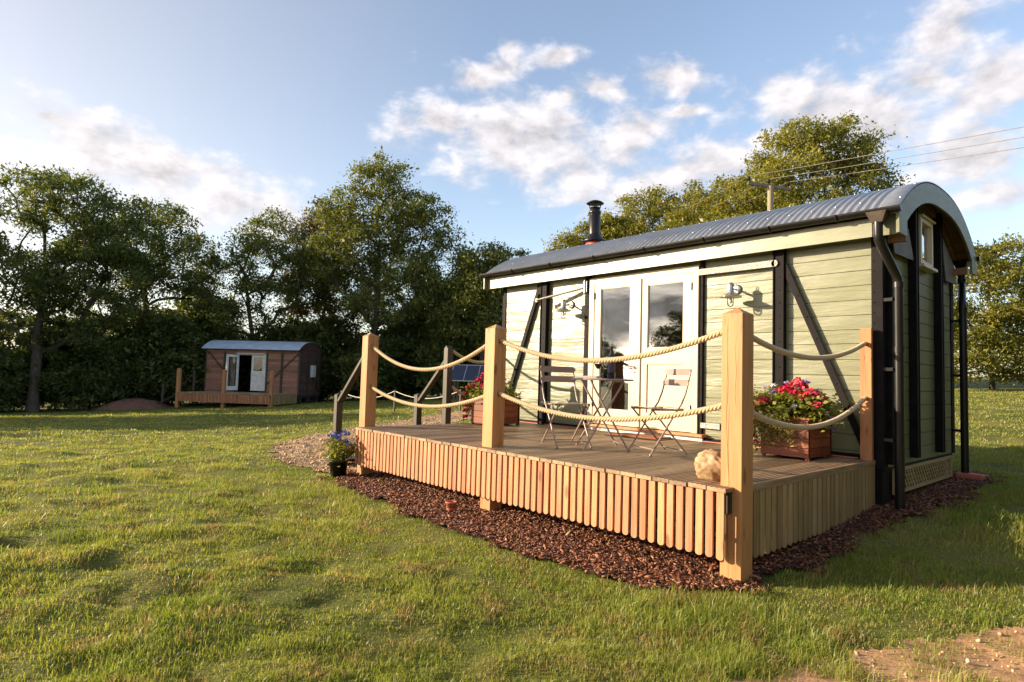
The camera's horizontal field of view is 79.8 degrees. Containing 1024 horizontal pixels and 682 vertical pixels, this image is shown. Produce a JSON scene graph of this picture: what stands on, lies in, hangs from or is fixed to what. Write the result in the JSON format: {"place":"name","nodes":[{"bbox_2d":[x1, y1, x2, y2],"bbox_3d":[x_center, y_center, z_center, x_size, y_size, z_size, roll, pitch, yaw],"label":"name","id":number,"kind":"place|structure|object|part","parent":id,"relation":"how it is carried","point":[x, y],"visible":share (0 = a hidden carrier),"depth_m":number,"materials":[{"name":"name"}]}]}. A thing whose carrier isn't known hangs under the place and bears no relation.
{"place":"outdoors","nodes":[
{"label":"outdoors","id":0,"kind":"place"},
{"bbox_2d":[0,376,1023,681],"bbox_3d":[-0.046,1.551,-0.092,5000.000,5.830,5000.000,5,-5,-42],"label":"ground","id":1,"kind":"structure","parent":0,"point":[370,632],"depth_m":3.79,"materials":[{"name":"green plant"}]},
{"bbox_2d":[0,329,37,412],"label":"shrub","id":2,"kind":"object","parent":1,"relation":"on","point":[9,388],"visible":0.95,"depth_m":29.76,"materials":[{"name":"green plant"}]},
{"bbox_2d":[0,308,59,409],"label":"shrub","id":3,"kind":"object","parent":1,"relation":"on","point":[7,338],"visible":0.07,"depth_m":33.37,"materials":[{"name":"green plant"}]},
{"bbox_2d":[1,316,127,410],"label":"shrub","id":4,"kind":"object","parent":1,"relation":"on","point":[58,382],"visible":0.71,"depth_m":30.98,"materials":[{"name":"green plant"}]},
{"bbox_2d":[40,310,96,405],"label":"shrub","id":5,"kind":"object","parent":1,"relation":"on","point":[66,326],"depth_m":37.74,"materials":[{"name":"green plant"}]},
{"bbox_2d":[0,160,168,411],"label":"ash tree","id":6,"kind":"object","parent":1,"relation":"on","point":[37,282],"visible":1,"depth_m":30.26,"materials":[{"name":"green plant"}]},
{"bbox_2d":[44,304,147,408],"bbox_3d":[-22.912,0.872,33.620,6.702,5.996,4.170,2,-3,0],"label":"shrub","id":7,"kind":"object","parent":1,"relation":"on","point":[110,339],"visible":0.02,"depth_m":32.87,"materials":[{"name":"green plant"}]},
{"bbox_2d":[92,398,169,409],"bbox_3d":[-19.714,3.290,32.122,3.400,0.610,2.200,2,-3,-12],"label":"soil mound","id":8,"kind":"object","parent":1,"relation":"on","point":[132,403],"visible":0.88,"depth_m":31.43,"materials":[{"name":"brown soil"}]},
{"bbox_2d":[34,189,233,359],"bbox_3d":[-21.278,-2.303,34.555,10.009,12.294,6.350,3,-4,-23],"label":"ash tree","id":9,"kind":"object","parent":1,"relation":"on","point":[187,241],"visible":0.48,"depth_m":34.50,"materials":[{"name":"green plant"}]},
{"bbox_2d":[99,301,179,404],"bbox_3d":[-20.974,0.573,35.234,4.358,6.792,7.032,2,-3,-7],"label":"shrub","id":10,"kind":"object","parent":1,"relation":"on","point":[132,336],"visible":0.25,"depth_m":33.27,"materials":[{"name":"green plant"}]},
{"bbox_2d":[98,304,238,405],"bbox_3d":[-19.088,0.819,33.923,7.549,5.926,4.696,3,-4,-15],"label":"shrub","id":11,"kind":"object","parent":1,"relation":"on","point":[185,356],"visible":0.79,"depth_m":33.12,"materials":[{"name":"green plant"}]},
{"bbox_2d":[157,370,195,405],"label":"deck steps","id":12,"kind":"structure","parent":1,"relation":"on","point":[162,401],"depth_m":30.58,"materials":[{"name":"brown wood"}]},
{"bbox_2d":[140,286,243,403],"bbox_3d":[-19.355,-0.138,38.080,5.706,8.466,9.171,1,-3,12],"label":"shrub","id":13,"kind":"object","parent":1,"relation":"on","point":[198,319],"visible":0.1,"depth_m":36.41,"materials":[{"name":"green plant"}]},
{"bbox_2d":[184,327,245,402],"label":"shrub","id":14,"kind":"object","parent":1,"relation":"on","point":[219,335],"visible":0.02,"depth_m":36.67,"materials":[{"name":"green plant"}]},
{"bbox_2d":[211,336,251,402],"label":"shrub","id":15,"kind":"object","parent":1,"relation":"on","point":[239,371],"visible":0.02,"depth_m":35.14,"materials":[{"name":"green plant"}]},
{"bbox_2d":[175,368,296,407],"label":"timber deck","id":16,"kind":"structure","parent":1,"relation":"on","point":[271,397],"depth_m":29.96,"materials":[{"name":"brown wood"}]},
{"bbox_2d":[203,323,290,391],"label":"shrub","id":17,"kind":"object","parent":1,"relation":"on","point":[243,359],"visible":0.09,"depth_m":35.00,"materials":[{"name":"green plant"}]},
{"bbox_2d":[178,205,347,402],"bbox_3d":[-15.061,-2.218,36.145,10.062,12.056,6.104,2,-3,0],"label":"ash tree","id":18,"kind":"object","parent":1,"relation":"on","point":[249,284],"visible":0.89,"depth_m":35.77,"materials":[{"name":"green plant"}]},
{"bbox_2d":[202,340,324,404],"bbox_3d":[-13.708,1.824,33.557,5.650,3.661,3.476,1,-3,8],"label":"railway wagon","id":19,"kind":"object","parent":1,"relation":"on","point":[301,373],"visible":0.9,"depth_m":32.70,"materials":[{"name":"wood"}]},
{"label":"door","id":20,"kind":"part","parent":19,"relation":"part of","materials":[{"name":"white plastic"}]},
{"bbox_3d":[-13.497,1.699,32.499,0.736,1.874,0.067,1,-3,8],"label":"door","id":21,"kind":"part","parent":19,"relation":"part of","materials":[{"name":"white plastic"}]},
{"bbox_2d":[249,304,348,398],"bbox_3d":[-13.508,0.812,38.534,8.466,6.208,5.267,4,-4,-35],"label":"shrub","id":22,"kind":"object","parent":1,"relation":"on","point":[285,328],"visible":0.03,"depth_m":37.33,"materials":[{"name":"green plant"}]},
{"bbox_2d":[276,317,332,398],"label":"shrub","id":23,"kind":"object","parent":1,"relation":"on","point":[306,337],"visible":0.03,"depth_m":36.66,"materials":[{"name":"green plant"}]},
{"bbox_2d":[275,314,359,400],"bbox_3d":[-11.163,0.770,36.541,7.125,5.926,4.433,5,-5,-44],"label":"shrub","id":24,"kind":"object","parent":1,"relation":"on","point":[333,337],"visible":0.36,"depth_m":36.08,"materials":[{"name":"green plant"}]},
{"bbox_2d":[268,194,381,399],"bbox_3d":[-11.911,-2.733,38.507,7.549,13.182,5.175,2,-3,0],"label":"ash tree","id":25,"kind":"object","parent":1,"relation":"on","point":[331,310],"visible":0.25,"depth_m":37.84,"materials":[{"name":"green plant"}]},
{"bbox_2d":[328,459,348,477],"bbox_3d":[-2.132,1.567,7.519,0.244,0.215,0.244,5,-5,-42],"label":"flower pot","id":26,"kind":"object","parent":1,"relation":"on","point":[336,471],"visible":0.76,"depth_m":7.43,"materials":[{"name":"black plastic"}]},
{"bbox_2d":[310,430,359,466],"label":"flowering plants","id":27,"kind":"object","parent":26,"relation":"in","point":[337,451],"visible":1,"depth_m":7.49,"materials":[{"name":"green plant"}]},
{"bbox_2d":[321,320,403,398],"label":"shrub","id":28,"kind":"object","parent":1,"relation":"on","point":[360,334],"visible":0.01,"depth_m":38.23,"materials":[{"name":"green plant"}]},
{"bbox_2d":[267,410,470,472],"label":"gravel path","id":29,"kind":"structure","parent":1,"relation":"on","point":[277,456],"depth_m":10.50,"materials":[{"name":"beige gravel"}]},
{"bbox_2d":[324,346,452,465],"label":"deck steps","id":30,"kind":"structure","parent":29,"relation":"on","point":[339,399],"depth_m":8.61,"materials":[{"name":"brown wood"}]},
{"bbox_2d":[452,386,464,395],"bbox_3d":[-0.529,0.765,9.152,0.045,0.188,1.198,-1,-4,34],"label":"rope","id":31,"kind":"object","parent":30,"relation":"attached to","point":[457,390],"visible":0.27,"depth_m":8.77,"materials":[{"name":"beige fabric"}]},
{"bbox_2d":[453,350,484,363],"bbox_3d":[-0.515,0.250,9.181,0.045,0.178,1.195,-1,-4,34],"label":"rope","id":32,"kind":"object","parent":30,"relation":"attached to","point":[469,360],"visible":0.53,"depth_m":9.01,"materials":[{"name":"beige fabric"}]},
{"bbox_2d":[331,329,406,397],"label":"shrub","id":33,"kind":"object","parent":1,"relation":"on","point":[356,395],"visible":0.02,"depth_m":37.35,"materials":[{"name":"green plant"}]},
{"bbox_2d":[333,319,422,399],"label":"shrub","id":34,"kind":"object","parent":1,"relation":"on","point":[392,375],"visible":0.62,"depth_m":34.29,"materials":[{"name":"green plant"}]},
{"bbox_2d":[299,145,474,399],"bbox_3d":[-6.681,-3.748,35.244,11.079,14.723,6.431,2,-3,0],"label":"ash tree","id":35,"kind":"object","parent":1,"relation":"on","point":[416,216],"visible":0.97,"depth_m":34.42,"materials":[{"name":"green plant"}]},
{"bbox_2d":[357,248,432,396],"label":"ash tree","id":36,"kind":"object","parent":1,"relation":"on","point":[393,304],"visible":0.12,"depth_m":40.19,"materials":[{"name":"green plant"}]},
{"bbox_2d":[340,389,461,411],"bbox_3d":[-4.446,2.268,22.805,7.014,1.179,0.237,-1,-4,41],"label":"cord fence","id":37,"kind":"object","parent":1,"relation":"on","point":[460,396],"visible":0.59,"depth_m":22.39,"materials":[{"name":"beige fabric"}]},
{"bbox_2d":[384,316,430,395],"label":"shrub","id":38,"kind":"object","parent":1,"relation":"on","point":[413,385],"visible":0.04,"depth_m":36.01,"materials":[{"name":"green plant"}]},
{"bbox_2d":[381,297,470,395],"bbox_3d":[-5.166,0.273,36.953,7.240,6.792,4.488,0,-4,23],"label":"shrub","id":39,"kind":"object","parent":1,"relation":"on","point":[414,332],"visible":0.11,"depth_m":36.15,"materials":[{"name":"green plant"}]},
{"bbox_2d":[408,292,484,396],"bbox_3d":[-3.227,-0.182,35.635,4.170,7.407,6.702,1,-4,16],"label":"shrub","id":40,"kind":"object","parent":1,"relation":"on","point":[435,358],"visible":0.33,"depth_m":33.64,"materials":[{"name":"green plant"}]},
{"bbox_2d":[424,264,502,321],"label":"ash tree","id":41,"kind":"object","parent":1,"relation":"on","point":[477,284],"visible":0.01,"depth_m":38.11,"materials":[{"name":"green plant"}]},
{"bbox_2d":[452,365,483,407],"bbox_3d":[-1.308,1.820,23.921,2.200,1.771,0.785,1,-3,7],"label":"solar panel","id":42,"kind":"object","parent":1,"relation":"on","point":[465,373],"visible":0.37,"depth_m":24.00,"materials":[{"name":"glass"}]},
{"bbox_2d":[413,237,531,383],"bbox_3d":[-2.087,-1.204,34.008,6.759,9.100,5.477,2,-3,0],"label":"ash tree","id":43,"kind":"object","parent":1,"relation":"on","point":[482,318],"visible":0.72,"depth_m":33.04,"materials":[{"name":"green plant"}]},
{"bbox_2d":[541,213,650,251],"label":"ash tree","id":44,"kind":"object","parent":1,"relation":"on","point":[570,239],"visible":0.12,"depth_m":37.00,"materials":[{"name":"green plant"}]},
{"bbox_2d":[355,308,875,582],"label":"timber deck","id":45,"kind":"structure","parent":1,"relation":"on","point":[759,504],"depth_m":5.00,"materials":[{"name":"brown wood"}]},
{"bbox_2d":[371,386,483,408],"bbox_3d":[-0.997,0.640,6.827,0.045,0.215,2.304,5,-5,-42],"label":"rope","id":46,"kind":"object","parent":45,"relation":"attached to","point":[469,401],"visible":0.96,"depth_m":6.71,"materials":[{"name":"beige fabric"}]},
{"bbox_2d":[372,344,484,371],"bbox_3d":[-0.983,0.185,6.854,0.045,0.316,2.309,5,-5,-42],"label":"rope","id":47,"kind":"object","parent":45,"relation":"attached to","point":[455,363],"visible":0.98,"depth_m":6.69,"materials":[{"name":"beige fabric"}]},
{"bbox_2d":[471,396,520,424],"bbox_3d":[-0.231,0.981,8.605,0.550,0.385,0.470,5,-5,-42],"label":"wooden planter","id":48,"kind":"object","parent":45,"relation":"on","point":[512,412],"visible":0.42,"depth_m":8.51,"materials":[{"name":"brown wood"}]},
{"bbox_2d":[461,372,525,418],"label":"flowering plants","id":49,"kind":"object","parent":48,"relation":"in","point":[475,388],"visible":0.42,"depth_m":8.55,"materials":[{"name":"green plant"}]},
{"bbox_2d":[540,366,591,448],"bbox_3d":[0.536,0.651,6.143,0.410,0.796,0.445,3,-4,-21],"label":"folding chair","id":50,"kind":"object","parent":45,"relation":"on","point":[557,378],"visible":0.99,"depth_m":6.27,"materials":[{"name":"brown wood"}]},
{"bbox_2d":[571,378,633,451],"bbox_3d":[0.874,0.705,5.961,0.608,0.678,0.608,2,-3,-4],"label":"bistro table","id":51,"kind":"object","parent":45,"relation":"on","point":[606,410],"visible":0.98,"depth_m":5.78,"materials":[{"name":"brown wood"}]},
{"bbox_2d":[576,376,601,377],"bbox_3d":[0.772,0.359,6.136,0.220,0.022,0.150,0,-4,28],"label":"folded paper","id":52,"kind":"object","parent":51,"relation":"on","point":[588,377],"visible":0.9,"depth_m":6.07,"materials":[{"name":"white paper"}]},
{"bbox_2d":[594,363,601,377],"bbox_3d":[0.845,0.268,6.003,0.080,0.195,0.080,5,-5,-42],"label":"wine glass","id":53,"kind":"object","parent":51,"relation":"on","point":[598,366],"visible":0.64,"depth_m":5.99,"materials":[{"name":"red glass"}]},
{"bbox_2d":[607,346,614,378],"bbox_3d":[0.964,0.209,5.937,0.077,0.312,0.077,5,-5,-42],"label":"wine bottle","id":54,"kind":"object","parent":51,"relation":"on","point":[610,370],"visible":0.89,"depth_m":5.91,"materials":[{"name":"glass"}]},
{"bbox_2d":[498,392,720,421],"bbox_3d":[0.661,0.547,4.990,0.045,0.211,2.345,5,-5,-42],"label":"rope","id":55,"kind":"object","parent":45,"relation":"attached to","point":[700,410],"visible":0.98,"depth_m":4.77,"materials":[{"name":"beige fabric"}]},
{"bbox_2d":[500,329,721,362],"bbox_3d":[0.675,0.059,5.019,0.045,0.247,2.346,5,-5,-42],"label":"rope","id":56,"kind":"object","parent":45,"relation":"attached to","point":[702,339],"visible":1,"depth_m":4.79,"materials":[{"name":"beige fabric"}]},
{"bbox_2d":[605,432,672,440],"bbox_3d":[1.522,1.135,7.299,0.400,0.022,0.740,5,-5,-44],"label":"doormat","id":57,"kind":"object","parent":45,"relation":"on","point":[640,436],"visible":0.74,"depth_m":7.19,"materials":[{"name":"black plastic"}]},
{"bbox_2d":[628,369,691,456],"bbox_3d":[1.378,0.652,5.734,0.445,0.796,0.410,3,-4,-21],"label":"folding chair","id":58,"kind":"object","parent":45,"relation":"on","point":[676,382],"visible":0.89,"depth_m":5.76,"materials":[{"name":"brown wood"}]},
{"bbox_2d":[694,449,720,480],"bbox_3d":[1.406,0.864,4.294,0.224,0.209,0.296,5,-5,-42],"label":"rock","id":59,"kind":"object","parent":45,"relation":"on","point":[707,463],"visible":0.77,"depth_m":4.22,"materials":[{"name":"beige stone"}]},
{"bbox_2d":[761,416,831,460],"bbox_3d":[2.687,0.900,5.791,0.550,0.385,0.470,5,-5,-42],"label":"wooden planter","id":60,"kind":"object","parent":45,"relation":"on","point":[811,445],"visible":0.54,"depth_m":5.58,"materials":[{"name":"brown wood"}]},
{"bbox_2d":[753,377,860,454],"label":"flowering plants","id":61,"kind":"object","parent":60,"relation":"in","point":[781,402],"visible":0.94,"depth_m":5.60,"materials":[{"name":"green plant"}]},
{"bbox_2d":[753,396,866,429],"bbox_3d":[2.413,0.574,4.900,2.346,0.268,0.045,5,-5,-42],"label":"rope","id":62,"kind":"object","parent":45,"relation":"attached to","point":[777,423],"visible":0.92,"depth_m":4.81,"materials":[{"name":"beige fabric"}]},
{"bbox_2d":[754,335,866,360],"bbox_3d":[2.429,0.046,4.931,2.344,0.226,0.045,5,-5,-42],"label":"rope","id":63,"kind":"object","parent":45,"relation":"attached to","point":[765,344],"visible":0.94,"depth_m":4.79,"materials":[{"name":"beige fabric"}]},
{"bbox_2d":[573,179,719,239],"bbox_3d":[8.884,-3.386,37.748,11.424,13.393,6.073,2,-3,0],"label":"ash tree","id":64,"kind":"object","parent":1,"relation":"on","point":[654,208],"visible":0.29,"depth_m":37.03,"materials":[{"name":"green plant"}]},
{"bbox_2d":[317,468,1006,595],"bbox_3d":[1.657,1.631,7.444,6.525,0.288,5.940,5,-5,-42],"label":"mulch bed","id":65,"kind":"object","parent":1,"relation":"on","point":[687,574],"visible":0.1,"depth_m":4.80,"materials":[{"name":"brown wood"}]},
{"bbox_2d":[445,500,456,510],"bbox_3d":[-0.570,1.542,5.723,0.110,0.085,0.110,5,-5,-42],"label":"clay pot","id":66,"kind":"object","parent":65,"relation":"on","point":[450,505],"visible":1,"depth_m":5.69,"materials":[{"name":"ceramic"}]},
{"bbox_2d":[479,181,980,509],"bbox_3d":[2.576,-0.171,8.577,3.130,4.185,5.895,5,-5,-42],"label":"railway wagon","id":67,"kind":"object","parent":65,"relation":"on","point":[830,276],"visible":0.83,"depth_m":6.87,"materials":[{"name":"green paint"}]},
{"bbox_2d":[555,297,573,318],"bbox_3d":[0.745,-0.460,8.549,0.317,0.310,0.238,5,-5,-42],"label":"wall lamp","id":68,"kind":"object","parent":67,"relation":"attached to","point":[563,308],"visible":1,"depth_m":8.53,"materials":[{"name":"metal"}]},
{"bbox_3d":[1.352,0.152,7.980,0.114,1.874,0.780,5,-5,-42],"label":"door","id":69,"kind":"part","parent":67,"relation":"part of","materials":[{"name":"beige paint"}]},
{"bbox_3d":[1.873,0.135,7.437,0.067,1.874,0.736,5,-5,-42],"label":"door","id":70,"kind":"part","parent":67,"relation":"part of","materials":[{"name":"beige paint"}]},
{"bbox_2d":[719,279,741,306],"bbox_3d":[2.412,-0.521,6.700,0.317,0.310,0.238,5,-5,-42],"label":"wall lamp","id":71,"kind":"object","parent":67,"relation":"attached to","point":[733,291],"visible":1,"depth_m":6.67,"materials":[{"name":"metal"}]},
{"bbox_3d":[4.439,-1.038,6.568,0.510,0.557,0.095,5,-5,-42],"label":"window","id":72,"kind":"part","parent":67,"relation":"part of","materials":[{"name":"beige paint"}]},
{"bbox_2d":[955,471,985,480],"bbox_3d":[5.333,1.580,7.123,0.180,0.080,0.260,5,-5,-42],"label":"brick","id":73,"kind":"object","parent":65,"relation":"on","point":[972,476],"visible":0.6,"depth_m":7.06,"materials":[{"name":"brick"}]},
{"bbox_2d":[642,161,806,233],"bbox_3d":[12.143,-3.827,34.236,10.906,13.676,6.587,2,-3,0],"label":"ash tree","id":74,"kind":"object","parent":1,"relation":"on","point":[681,217],"visible":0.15,"depth_m":33.95,"materials":[{"name":"green plant"}]},
{"bbox_2d":[747,176,790,210],"bbox_3d":[11.617,-2.371,27.714,1.949,10.339,0.312,1,-3,3],"label":"utility pole","id":75,"kind":"object","parent":1,"relation":"on","point":[770,196],"visible":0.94,"depth_m":27.93,"materials":[{"name":"brown wood"}]},
{"bbox_2d":[681,127,1021,210],"bbox_3d":[12.309,-5.834,22.282,0.884,8.743,51.692,2,-3,-11],"label":"overhead wire","id":76,"kind":"object","parent":75,"relation":"attached to","point":[872,154],"visible":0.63,"depth_m":20.49,"materials":[{"name":"black metal"}]},
{"bbox_2d":[692,137,1023,214],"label":"overhead wire","id":77,"kind":"object","parent":75,"relation":"attached to","point":[884,160],"visible":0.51,"depth_m":20.59,"materials":[{"name":"black metal"}]},
{"bbox_2d":[722,147,1023,211],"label":"overhead wire","id":78,"kind":"object","parent":75,"relation":"attached to","point":[899,166],"visible":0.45,"depth_m":20.11,"materials":[{"name":"black metal"}]},
{"bbox_2d":[701,110,915,222],"bbox_3d":[15.463,-4.676,31.542,11.004,14.879,7.519,2,-3,0],"label":"ash tree","id":79,"kind":"object","parent":1,"relation":"on","point":[812,152],"visible":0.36,"depth_m":30.66,"materials":[{"name":"green plant"}]},
{"bbox_2d":[731,625,1023,681],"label":"bare soil","id":80,"kind":"structure","parent":1,"relation":"on","point":[1016,666],"depth_m":2.90,"materials":[{"name":"brown soil"}]},
{"bbox_2d":[751,628,1022,681],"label":"soil stones","id":81,"kind":"object","parent":80,"relation":"on","point":[978,640],"visible":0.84,"depth_m":2.90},
{"bbox_2d":[953,227,1023,389],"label":"hedgerow tree","id":82,"kind":"object","parent":1,"relation":"on","point":[997,321],"visible":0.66,"depth_m":26.92,"materials":[{"name":"green plant"}]},
{"bbox_2d":[0,0,1023,377],"label":"sky","id":83,"kind":"structure","parent":0,"point":[520,115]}
]}

